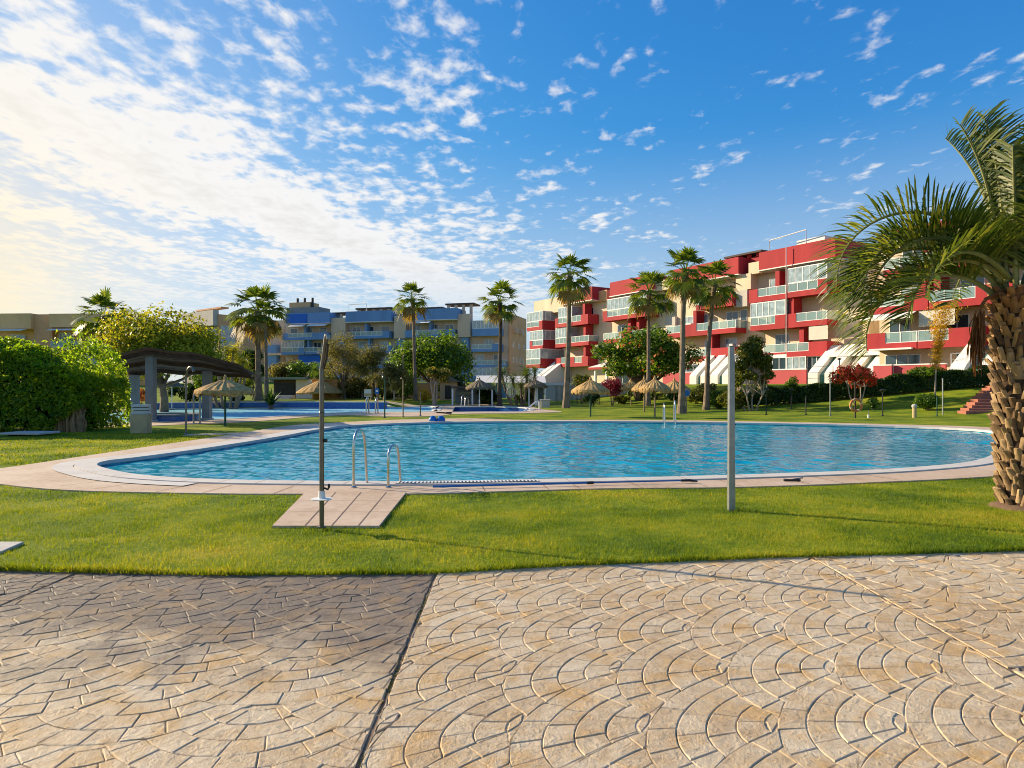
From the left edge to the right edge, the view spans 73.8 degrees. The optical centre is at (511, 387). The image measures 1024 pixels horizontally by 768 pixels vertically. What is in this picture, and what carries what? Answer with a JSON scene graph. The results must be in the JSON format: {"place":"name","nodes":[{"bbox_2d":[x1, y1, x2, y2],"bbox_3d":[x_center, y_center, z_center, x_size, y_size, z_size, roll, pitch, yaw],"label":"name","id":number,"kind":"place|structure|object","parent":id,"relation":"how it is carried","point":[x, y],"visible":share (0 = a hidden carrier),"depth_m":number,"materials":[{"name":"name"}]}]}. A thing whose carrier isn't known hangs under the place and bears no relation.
{"place":"outdoors","nodes":[
{"label":"outdoors","id":0,"kind":"place"},
{"bbox_2d":[107,407,432,422],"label":"paddling water","id":1,"kind":"structure","parent":0,"point":[233,413],"depth_m":46.68,"materials":[{"name":"blue liquid"}]},
{"bbox_2d":[126,412,198,420],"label":"swimming pool","id":2,"kind":"structure","parent":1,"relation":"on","point":[170,416],"depth_m":32.10,"materials":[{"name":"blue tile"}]},
{"bbox_2d":[272,492,405,527],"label":"shower paving","id":3,"kind":"structure","parent":0,"point":[358,509],"depth_m":8.71,"materials":[{"name":"stone"}]},
{"bbox_2d":[311,333,332,527],"bbox_3d":[-2.133,0.481,7.652,0.244,2.179,0.244,0,0,0],"label":"outdoor shower","id":4,"kind":"object","parent":3,"relation":"on","point":[321,498],"visible":1,"depth_m":7.63,"materials":[{"name":"grey metal"}]},
{"bbox_2d":[0,551,1023,767],"bbox_3d":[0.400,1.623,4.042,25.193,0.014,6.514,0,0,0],"label":"plaza paving","id":5,"kind":"structure","parent":0,"point":[220,704],"depth_m":3.96,"materials":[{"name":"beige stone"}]},
{"bbox_2d":[353,574,434,767],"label":"expansion joint","id":6,"kind":"object","parent":5,"relation":"on","point":[395,674],"visible":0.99,"depth_m":3.91,"materials":[{"name":"black rubber"}]},
{"bbox_2d":[0,382,1023,575],"bbox_3d":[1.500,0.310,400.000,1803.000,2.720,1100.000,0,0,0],"label":"lawn","id":7,"kind":"structure","parent":0,"point":[897,408],"depth_m":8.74,"materials":[{"name":"green plant"}]},
{"bbox_2d":[0,542,23,553],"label":"concrete cover","id":8,"kind":"object","parent":7,"relation":"on","point":[4,546],"visible":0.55,"depth_m":6.79,"materials":[{"name":"grey concrete"}]},
{"bbox_2d":[0,431,59,435],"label":"stone slab","id":9,"kind":"structure","parent":7,"relation":"on","point":[34,433],"depth_m":22.46,"materials":[{"name":"concrete"}]},
{"bbox_2d":[0,329,132,431],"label":"tall hedge","id":10,"kind":"object","parent":7,"relation":"on","point":[52,390],"visible":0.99,"depth_m":24.67,"materials":[{"name":"green plant"}]},
{"bbox_2d":[0,313,144,385],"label":"apartment building","id":11,"kind":"structure","parent":7,"relation":"on","point":[39,328],"depth_m":111.71,"materials":[{"name":"concrete"}]},
{"bbox_2d":[71,286,135,389],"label":"fan palm","id":12,"kind":"object","parent":7,"relation":"on","point":[102,299],"visible":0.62,"depth_m":65.31,"materials":[{"name":"green plant"}]},
{"bbox_2d":[129,404,151,433],"bbox_3d":[-13.011,1.120,23.938,0.580,1.060,0.548,0,0,-12],"label":"stone pedestal","id":13,"kind":"object","parent":7,"relation":"on","point":[140,418],"visible":0.86,"depth_m":23.71,"materials":[{"name":"stone"}]},
{"bbox_2d":[89,301,226,411],"bbox_3d":[-23.569,-1.922,46.004,8.325,7.444,7.787,0,0,0],"label":"round tree","id":14,"kind":"object","parent":7,"relation":"on","point":[141,332],"visible":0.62,"depth_m":44.46,"materials":[{"name":"green plant"}]},
{"bbox_2d":[166,382,201,401],"bbox_3d":[-26.546,0.378,55.814,3.224,1.726,2.283,0,0,-24],"label":"shrub","id":15,"kind":"object","parent":7,"relation":"on","point":[180,391],"visible":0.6,"depth_m":55.55,"materials":[{"name":"green plant"}]},
{"bbox_2d":[183,366,194,434],"bbox_3d":[-10.867,0.491,22.986,0.509,2.417,0.154,0,0,22],"label":"outdoor shower","id":16,"kind":"object","parent":7,"relation":"on","point":[185,382],"visible":0.85,"depth_m":23.01,"materials":[{"name":"grey metal"}]},
{"bbox_2d":[193,375,230,401],"bbox_3d":[-23.714,-0.057,54.025,2.724,2.880,2.797,0,0,35],"label":"shrub","id":17,"kind":"object","parent":7,"relation":"on","point":[198,382],"visible":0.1,"depth_m":53.44,"materials":[{"name":"green plant"}]},
{"bbox_2d":[182,307,264,383],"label":"apartment building","id":18,"kind":"structure","parent":7,"relation":"on","point":[214,317],"depth_m":115.85,"materials":[{"name":"concrete"}]},
{"bbox_2d":[221,326,234,345],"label":"window","id":19,"kind":"structure","parent":18,"relation":"in","point":[228,334],"depth_m":115.52,"materials":[{"name":"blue glass"}]},
{"bbox_2d":[194,374,255,425],"bbox_3d":[-11.880,0.575,28.216,2.466,2.251,2.526,0,0,0],"label":"thatched parasol","id":20,"kind":"object","parent":7,"relation":"on","point":[225,387],"visible":0.99,"depth_m":27.49,"materials":[{"name":"wicker"}]},
{"bbox_2d":[213,341,259,408],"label":"clustered palm","id":21,"kind":"object","parent":7,"relation":"on","point":[233,351],"visible":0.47,"depth_m":51.90,"materials":[{"name":"green plant"}]},
{"bbox_2d":[240,349,264,399],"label":"dark tree","id":22,"kind":"object","parent":7,"relation":"on","point":[252,357],"visible":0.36,"depth_m":63.74,"materials":[{"name":"green plant"}]},
{"bbox_2d":[224,283,293,400],"bbox_3d":[-22.170,-3.995,60.070,6.368,10.507,5.860,0,0,0],"label":"fan palm","id":23,"kind":"object","parent":7,"relation":"on","point":[243,326],"visible":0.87,"depth_m":59.44,"materials":[{"name":"green plant"}]},
{"bbox_2d":[249,299,285,398],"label":"fan palm","id":24,"kind":"object","parent":7,"relation":"on","point":[260,303],"visible":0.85,"depth_m":58.38,"materials":[{"name":"green plant"}]},
{"bbox_2d":[257,388,284,408],"bbox_3d":[-18.287,0.837,51.536,2.598,1.626,2.553,0,0,28],"label":"agave plant","id":25,"kind":"object","parent":7,"relation":"on","point":[271,399],"visible":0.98,"depth_m":51.28,"materials":[{"name":"green plant"}]},
{"bbox_2d":[104,401,453,426],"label":"paddling pool deck","id":26,"kind":"structure","parent":7,"relation":"on","point":[448,409],"depth_m":38.51,"materials":[{"name":"stone"}]},
{"bbox_2d":[110,347,261,421],"bbox_3d":[-15.294,-0.071,32.400,7.965,3.443,4.000,0,0,0],"label":"slatted canopy","id":27,"kind":"object","parent":26,"relation":"on","point":[150,363],"visible":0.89,"depth_m":32.10,"materials":[{"name":"wood"}]},
{"bbox_2d":[123,406,440,422],"bbox_3d":[-13.673,1.593,43.228,22.888,0.075,22.793,0,0,-19],"label":"paddling pool coping","id":28,"kind":"object","parent":26,"relation":"on","point":[438,408],"visible":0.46,"depth_m":50.62,"materials":[{"name":"beige stone"}]},
{"bbox_2d":[126,406,454,426],"bbox_3d":[-13.441,1.614,43.623,25.718,0.072,28.851,0,0,-19],"label":"paddling deck edge","id":29,"kind":"object","parent":26,"relation":"on","point":[314,416],"visible":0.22,"depth_m":37.22,"materials":[{"name":"stone"}]},
{"bbox_2d":[268,358,297,381],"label":"tree","id":30,"kind":"object","parent":7,"relation":"on","point":[278,370],"visible":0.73,"depth_m":73.44,"materials":[{"name":"green plant"}]},
{"bbox_2d":[286,360,318,379],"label":"tree","id":31,"kind":"object","parent":7,"relation":"on","point":[301,367],"visible":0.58,"depth_m":72.45,"materials":[{"name":"green plant"}]},
{"bbox_2d":[262,377,370,398],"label":"pavilion","id":32,"kind":"structure","parent":7,"relation":"on","point":[287,385],"depth_m":72.14,"materials":[{"name":"beige concrete"}]},
{"bbox_2d":[296,381,343,394],"bbox_3d":[-18.576,0.166,65.976,4.689,2.168,4.664,0,0,0],"label":"thatched parasol","id":33,"kind":"object","parent":7,"relation":"on","point":[312,388],"visible":0.74,"depth_m":64.66,"materials":[{"name":"wicker"}]},
{"bbox_2d":[310,379,342,398],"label":"cane hut","id":34,"kind":"object","parent":7,"relation":"on","point":[333,382],"visible":0.41,"depth_m":66.60,"materials":[{"name":"wicker"}]},
{"bbox_2d":[318,328,365,398],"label":"olive tree","id":35,"kind":"object","parent":7,"relation":"on","point":[336,352],"visible":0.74,"depth_m":65.40,"materials":[{"name":"green plant"}]},
{"bbox_2d":[337,376,365,398],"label":"shrub","id":36,"kind":"object","parent":7,"relation":"on","point":[354,386],"visible":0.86,"depth_m":66.52,"materials":[{"name":"green plant"}]},
{"bbox_2d":[354,344,388,399],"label":"olive tree","id":37,"kind":"object","parent":7,"relation":"on","point":[370,358],"visible":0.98,"depth_m":63.18,"materials":[{"name":"green plant"}]},
{"bbox_2d":[362,375,383,398],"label":"shrub","id":38,"kind":"object","parent":7,"relation":"on","point":[366,384],"visible":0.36,"depth_m":67.44,"materials":[{"name":"green plant"}]},
{"bbox_2d":[368,368,391,399],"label":"clustered palm","id":39,"kind":"object","parent":7,"relation":"on","point":[376,378],"visible":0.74,"depth_m":61.95,"materials":[{"name":"green plant"}]},
{"bbox_2d":[381,363,410,400],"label":"tree","id":40,"kind":"object","parent":7,"relation":"on","point":[394,383],"visible":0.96,"depth_m":61.77,"materials":[{"name":"green plant"}]},
{"bbox_2d":[267,298,525,381],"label":"apartment building","id":41,"kind":"structure","parent":7,"relation":"on","point":[310,326],"depth_m":134.61,"materials":[{"name":"concrete"}]},
{"bbox_2d":[389,370,419,399],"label":"shrub","id":42,"kind":"object","parent":7,"relation":"on","point":[407,387],"visible":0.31,"depth_m":65.39,"materials":[{"name":"green plant"}]},
{"bbox_2d":[393,282,431,400],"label":"fan palm","id":43,"kind":"object","parent":7,"relation":"on","point":[409,314],"visible":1,"depth_m":64.88,"materials":[{"name":"green plant"}]},
{"bbox_2d":[383,383,465,398],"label":"garden wall","id":44,"kind":"structure","parent":7,"relation":"on","point":[427,386],"depth_m":69.69,"materials":[{"name":"concrete"}]},
{"bbox_2d":[385,328,478,385],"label":"broad tree","id":45,"kind":"object","parent":7,"relation":"on","point":[448,353],"visible":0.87,"depth_m":69.67,"materials":[{"name":"green plant"}]},
{"bbox_2d":[423,366,451,405],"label":"tree","id":46,"kind":"object","parent":7,"relation":"on","point":[443,375],"visible":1,"depth_m":59.77,"materials":[{"name":"green plant"}]},
{"bbox_2d":[440,376,459,399],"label":"garden shed","id":47,"kind":"structure","parent":7,"relation":"on","point":[445,391],"depth_m":66.00,"materials":[{"name":"concrete"}]},
{"bbox_2d":[450,386,494,404],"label":"open pavilion","id":48,"kind":"structure","parent":7,"relation":"on","point":[472,395],"depth_m":62.40,"materials":[{"name":"white concrete"}]},
{"bbox_2d":[476,389,496,403],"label":"shrub","id":49,"kind":"object","parent":7,"relation":"on","point":[484,398],"visible":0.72,"depth_m":61.50,"materials":[{"name":"green plant"}]},
{"bbox_2d":[453,407,528,411],"bbox_3d":[-2.240,2.200,50.121,7.178,1.200,12.537,0,0,0],"label":"pool basin","id":50,"kind":"object","parent":7,"relation":"in","point":[465,409],"visible":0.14,"depth_m":56.19,"materials":[{"name":"blue tile"}]},
{"bbox_2d":[476,376,506,398],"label":"awning","id":51,"kind":"object","parent":7,"relation":"on","point":[490,380],"visible":0.21,"depth_m":77.69,"materials":[{"name":"white fabric"}]},
{"bbox_2d":[433,404,561,413],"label":"pool deck","id":52,"kind":"structure","parent":7,"relation":"on","point":[536,410],"depth_m":45.92,"materials":[{"name":"stone"}]},
{"bbox_2d":[466,377,493,405],"bbox_3d":[-2.740,0.425,56.983,2.466,2.550,2.485,0,0,0],"label":"parasol","id":53,"kind":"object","parent":52,"relation":"on","point":[479,384],"depth_m":56.31,"materials":[{"name":"beige plant"}]},
{"bbox_2d":[432,406,534,411],"bbox_3d":[-2.240,1.593,50.136,7.778,0.075,13.106,0,0,0],"label":"pool coping","id":54,"kind":"object","parent":52,"relation":"on","point":[530,409],"visible":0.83,"depth_m":53.16,"materials":[{"name":"beige stone"}]},
{"bbox_2d":[0,418,997,493],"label":"pool deck","id":55,"kind":"structure","parent":7,"relation":"on","point":[41,475],"depth_m":11.46,"materials":[{"name":"stone"}]},
{"bbox_2d":[51,424,349,485],"bbox_3d":[-7.290,1.566,20.144,4.239,0.001,18.530,0,0,0],"label":"pool coping step","id":56,"kind":"object","parent":55,"relation":"on","point":[67,468],"visible":0.91,"depth_m":12.88,"materials":[{"name":"white stone"}]},
{"bbox_2d":[350,428,401,487],"bbox_3d":[-2.158,1.502,10.986,0.775,1.702,0.566,0,0,0],"label":"pool ladder","id":57,"kind":"object","parent":55,"relation":"on","point":[365,458],"visible":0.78,"depth_m":10.79,"materials":[{"name":"metal"}]},
{"bbox_2d":[0,476,993,494],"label":"deck edge","id":58,"kind":"object","parent":55,"relation":"on","point":[500,491],"visible":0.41,"depth_m":10.60,"materials":[{"name":"stone"}]},
{"bbox_2d":[74,421,993,485],"bbox_3d":[4.301,1.593,21.534,26.661,0.075,21.124,0,0,0],"label":"pool coping","id":59,"kind":"object","parent":55,"relation":"on","point":[95,467],"visible":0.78,"depth_m":12.79,"materials":[{"name":"beige stone"}]},
{"bbox_2d":[397,479,538,482],"bbox_3d":[-0.717,1.546,11.248,2.358,0.009,0.249,0,0,-6],"label":"overflow grating","id":60,"kind":"object","parent":59,"relation":"on","point":[478,481],"visible":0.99,"depth_m":11.26,"materials":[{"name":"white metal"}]},
{"bbox_2d":[433,479,697,487],"bbox_3d":[0.912,1.535,10.941,4.341,0.046,0.100,0,0,-9],"label":"telescopic pole","id":61,"kind":"object","parent":55,"relation":"on","point":[593,482],"visible":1,"depth_m":10.88,"materials":[{"name":"blue plastic"}]},
{"bbox_2d":[475,279,522,405],"bbox_3d":[-1.099,-3.672,58.047,3.860,10.751,3.735,0,0,-42],"label":"fan palm","id":62,"kind":"object","parent":7,"relation":"on","point":[497,313],"visible":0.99,"depth_m":57.78,"materials":[{"name":"green plant"}]},
{"bbox_2d":[486,364,539,405],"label":"clustered palm","id":63,"kind":"object","parent":7,"relation":"on","point":[526,374],"visible":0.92,"depth_m":59.87,"materials":[{"name":"green plant"}]},
{"bbox_2d":[507,376,545,395],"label":"awning","id":64,"kind":"object","parent":7,"relation":"on","point":[541,379],"visible":0.15,"depth_m":82.30,"materials":[{"name":"white fabric"}]},
{"bbox_2d":[516,363,543,403],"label":"clustered palm","id":65,"kind":"object","parent":7,"relation":"on","point":[532,400],"visible":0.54,"depth_m":62.62,"materials":[{"name":"green plant"}]},
{"bbox_2d":[524,377,546,405],"bbox_3d":[2.001,0.419,58.025,2.167,2.561,2.148,0,0,0],"label":"parasol","id":66,"kind":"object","parent":7,"relation":"on","point":[535,383],"depth_m":57.43,"materials":[{"name":"beige plant"}]},
{"bbox_2d":[528,386,547,405],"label":"open pavilion","id":67,"kind":"structure","parent":7,"relation":"on","point":[540,393],"depth_m":59.90,"materials":[{"name":"white metal"}]},
{"bbox_2d":[100,423,990,465],"bbox_3d":[4.301,2.350,21.534,25.983,1.500,20.444,0,0,0],"label":"pool basin","id":68,"kind":"object","parent":7,"relation":"in","point":[494,423],"visible":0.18,"depth_m":27.44,"materials":[{"name":"tile"}]},
{"bbox_2d":[542,251,595,407],"bbox_3d":[4.448,-4.505,52.981,4.205,12.422,4.164,0,0,36],"label":"fan palm","id":69,"kind":"object","parent":7,"relation":"on","point":[567,295],"visible":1,"depth_m":52.72,"materials":[{"name":"green plant"}]},
{"bbox_2d":[572,374,589,402],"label":"shrub","id":70,"kind":"object","parent":7,"relation":"on","point":[580,378],"visible":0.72,"depth_m":65.64,"materials":[{"name":"green plant"}]},
{"bbox_2d":[544,383,628,400],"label":"terrace wall","id":71,"kind":"structure","parent":7,"relation":"on","point":[551,392],"depth_m":71.76,"materials":[{"name":"paint"}]},
{"bbox_2d":[571,376,609,416],"bbox_3d":[4.340,0.536,37.492,2.294,2.328,2.322,0,0,0],"label":"thatched parasol","id":72,"kind":"object","parent":7,"relation":"on","point":[590,386],"visible":1,"depth_m":36.86,"materials":[{"name":"wicker"}]},
{"bbox_2d":[601,377,623,405],"bbox_3d":[8.796,0.355,59.986,2.129,2.655,1.941,0,0,0],"label":"shrub","id":73,"kind":"object","parent":7,"relation":"on","point":[615,384],"visible":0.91,"depth_m":59.75,"materials":[{"name":"red plant"}]},
{"bbox_2d":[590,323,704,400],"bbox_3d":[12.598,-2.366,63.591,9.097,7.564,10.248,0,0,-34],"label":"umbrella tree","id":74,"kind":"object","parent":7,"relation":"on","point":[627,354],"visible":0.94,"depth_m":61.47,"materials":[{"name":"green plant"}]},
{"bbox_2d":[625,270,676,405],"bbox_3d":[11.851,-4.203,58.071,4.552,11.723,4.626,0,0,0],"label":"fan palm","id":75,"kind":"object","parent":7,"relation":"on","point":[649,306],"visible":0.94,"depth_m":57.74,"materials":[{"name":"green plant"}]},
{"bbox_2d":[639,376,671,416],"bbox_3d":[7.641,0.523,36.496,1.813,2.354,1.810,0,0,0],"label":"thatched parasol","id":76,"kind":"object","parent":7,"relation":"on","point":[654,385],"visible":0.99,"depth_m":36.04,"materials":[{"name":"wicker"}]},
{"bbox_2d":[666,378,690,399],"bbox_3d":[11.183,0.506,47.000,2.459,2.387,2.443,0,0,0],"label":"thatched parasol","id":77,"kind":"object","parent":7,"relation":"on","point":[673,385],"visible":0.52,"depth_m":46.33,"materials":[{"name":"wicker"}]},
{"bbox_2d":[662,246,713,413],"bbox_3d":[10.770,-3.455,41.993,3.165,10.323,3.702,0,0,0],"label":"fan palm","id":78,"kind":"object","parent":7,"relation":"on","point":[687,288],"visible":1,"depth_m":41.83,"materials":[{"name":"green plant"}]},
{"bbox_2d":[687,388,703,403],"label":"shrub","id":79,"kind":"object","parent":7,"relation":"on","point":[696,395],"visible":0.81,"depth_m":55.65,"materials":[{"name":"green plant"}]},
{"bbox_2d":[687,259,741,409],"bbox_3d":[14.475,-3.717,48.993,4.076,10.843,4.128,0,0,0],"label":"fan palm","id":80,"kind":"object","parent":7,"relation":"on","point":[713,298],"visible":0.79,"depth_m":48.80,"materials":[{"name":"green plant"}]},
{"bbox_2d":[710,389,724,407],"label":"shrub","id":81,"kind":"object","parent":7,"relation":"on","point":[714,398],"visible":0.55,"depth_m":50.75,"materials":[{"name":"green plant"}]},
{"bbox_2d":[727,346,735,510],"bbox_3d":[2.859,0.579,8.874,0.101,2.241,0.085,0,0,0],"label":"metal post","id":82,"kind":"object","parent":7,"relation":"on","point":[731,424],"visible":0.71,"depth_m":8.84,"materials":[{"name":"metal"}]},
{"bbox_2d":[717,390,745,409],"bbox_3d":[15.345,0.880,47.499,1.764,1.614,2.001,0,0,-33],"label":"shrub","id":83,"kind":"object","parent":7,"relation":"on","point":[739,400],"visible":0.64,"depth_m":47.04,"materials":[{"name":"green plant"}]},
{"bbox_2d":[739,387,765,407],"bbox_3d":[17.358,0.740,49.992,2.198,1.676,2.183,0,0,0],"label":"shrub","id":84,"kind":"object","parent":7,"relation":"on","point":[756,397],"visible":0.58,"depth_m":49.43,"materials":[{"name":"green plant"}]},
{"bbox_2d":[735,334,775,410],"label":"young tree","id":85,"kind":"object","parent":7,"relation":"on","point":[751,355],"visible":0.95,"depth_m":46.41,"materials":[{"name":"green plant"}]},
{"bbox_2d":[526,220,1023,384],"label":"apartment building","id":86,"kind":"structure","parent":7,"relation":"on","point":[779,309],"depth_m":70.09,"materials":[{"name":"red paint"}]},
{"bbox_2d":[726,311,738,327],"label":"window","id":87,"kind":"structure","parent":86,"relation":"in","point":[734,315],"depth_m":76.60,"materials":[{"name":"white glass"}]},
{"bbox_2d":[770,357,785,368],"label":"window","id":88,"kind":"structure","parent":86,"relation":"in","point":[780,362],"depth_m":69.15,"materials":[{"name":"white glass"}]},
{"bbox_2d":[775,334,788,351],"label":"window","id":89,"kind":"structure","parent":86,"relation":"in","point":[780,339],"depth_m":71.15,"materials":[{"name":"white glass"}]},
{"bbox_2d":[786,356,805,368],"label":"window","id":90,"kind":"structure","parent":86,"relation":"in","point":[791,362],"depth_m":67.48,"materials":[{"name":"white glass"}]},
{"bbox_2d":[889,319,910,342],"bbox_3d":[31.752,-4.490,55.863,0.052,2.160,1.700,0,0,-32],"label":"window","id":91,"kind":"structure","parent":86,"relation":"in","point":[899,326],"depth_m":55.86,"materials":[{"name":"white glass"}]},
{"bbox_2d":[885,354,920,373],"bbox_3d":[31.857,-1.600,55.682,0.052,2.200,2.851,0,0,-32],"label":"window","id":92,"kind":"structure","parent":86,"relation":"in","point":[903,358],"depth_m":55.62,"materials":[{"name":"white glass"}]},
{"bbox_2d":[945,314,968,338],"bbox_3d":[34.023,-4.490,52.170,0.052,2.160,1.700,0,0,-32],"label":"window","id":93,"kind":"structure","parent":86,"relation":"in","point":[964,318],"depth_m":51.97,"materials":[{"name":"black glass"}]},
{"bbox_2d":[960,277,984,298],"bbox_3d":[34.592,-7.450,51.245,0.052,2.160,1.700,0,0,-32],"label":"window","id":94,"kind":"structure","parent":86,"relation":"in","point":[972,294],"depth_m":51.44,"materials":[{"name":"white glass"}]},
{"bbox_2d":[784,376,799,403],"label":"shrub","id":95,"kind":"object","parent":7,"relation":"on","point":[792,380],"visible":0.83,"depth_m":49.71,"materials":[{"name":"green plant"}]},
{"bbox_2d":[828,363,882,404],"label":"flowering tree","id":96,"kind":"object","parent":7,"relation":"on","point":[860,375],"visible":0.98,"depth_m":45.72,"materials":[{"name":"red plant"}]},
{"bbox_2d":[849,382,862,417],"bbox_3d":[18.065,0.700,35.852,0.730,2.000,0.190,0,0,0],"label":"lifebuoy stand","id":97,"kind":"object","parent":7,"relation":"on","point":[855,400],"visible":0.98,"depth_m":35.78,"materials":[{"name":"plastic"}]},
{"bbox_2d":[762,365,990,404],"bbox_3d":[26.189,-0.125,48.258,16.423,2.935,1.782,0,0,20],"label":"bank hedge","id":98,"kind":"object","parent":7,"relation":"on","point":[898,383],"visible":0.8,"depth_m":47.61,"materials":[{"name":"green plant"}]},
{"bbox_2d":[805,99,1023,511],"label":"feather palm","id":99,"kind":"object","parent":7,"relation":"on","point":[988,244],"visible":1,"depth_m":8.98,"materials":[{"name":"green plant"}]},
{"bbox_2d":[912,393,941,410],"bbox_3d":[24.580,0.879,40.480,1.326,1.149,1.361,0,0,-44],"label":"shrub","id":100,"kind":"object","parent":7,"relation":"on","point":[927,402],"visible":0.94,"depth_m":40.31,"materials":[{"name":"green plant"}]},
{"bbox_2d":[904,365,950,391],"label":"umbrella tree","id":101,"kind":"object","parent":7,"relation":"on","point":[928,372],"visible":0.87,"depth_m":46.75,"materials":[{"name":"green plant"}]},
{"bbox_2d":[920,302,967,395],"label":"yellow tree","id":102,"kind":"object","parent":7,"relation":"on","point":[938,346],"visible":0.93,"depth_m":43.93,"materials":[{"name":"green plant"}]},
{"bbox_2d":[957,384,993,413],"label":"brick steps","id":103,"kind":"structure","parent":7,"relation":"on","point":[979,402],"depth_m":39.76,"materials":[{"name":"brick"}]},
{"bbox_2d":[0,0,1023,405],"label":"sky","id":104,"kind":"structure","parent":0,"point":[186,154],"materials":[{"name":"blue"}]},
{"bbox_2d":[101,423,995,480],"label":"water","id":105,"kind":"structure","parent":0,"point":[473,451],"depth_m":17.33,"materials":[{"name":"blue liquid"}]},
{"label":"paddling pool basin","id":106,"kind":"structure","parent":0,"visible":0},
{"bbox_2d":[157,402,386,408],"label":"tiled wall","id":107,"kind":"structure","parent":106,"relation":"on","point":[344,405],"depth_m":52.75,"materials":[{"name":"blue tile"}]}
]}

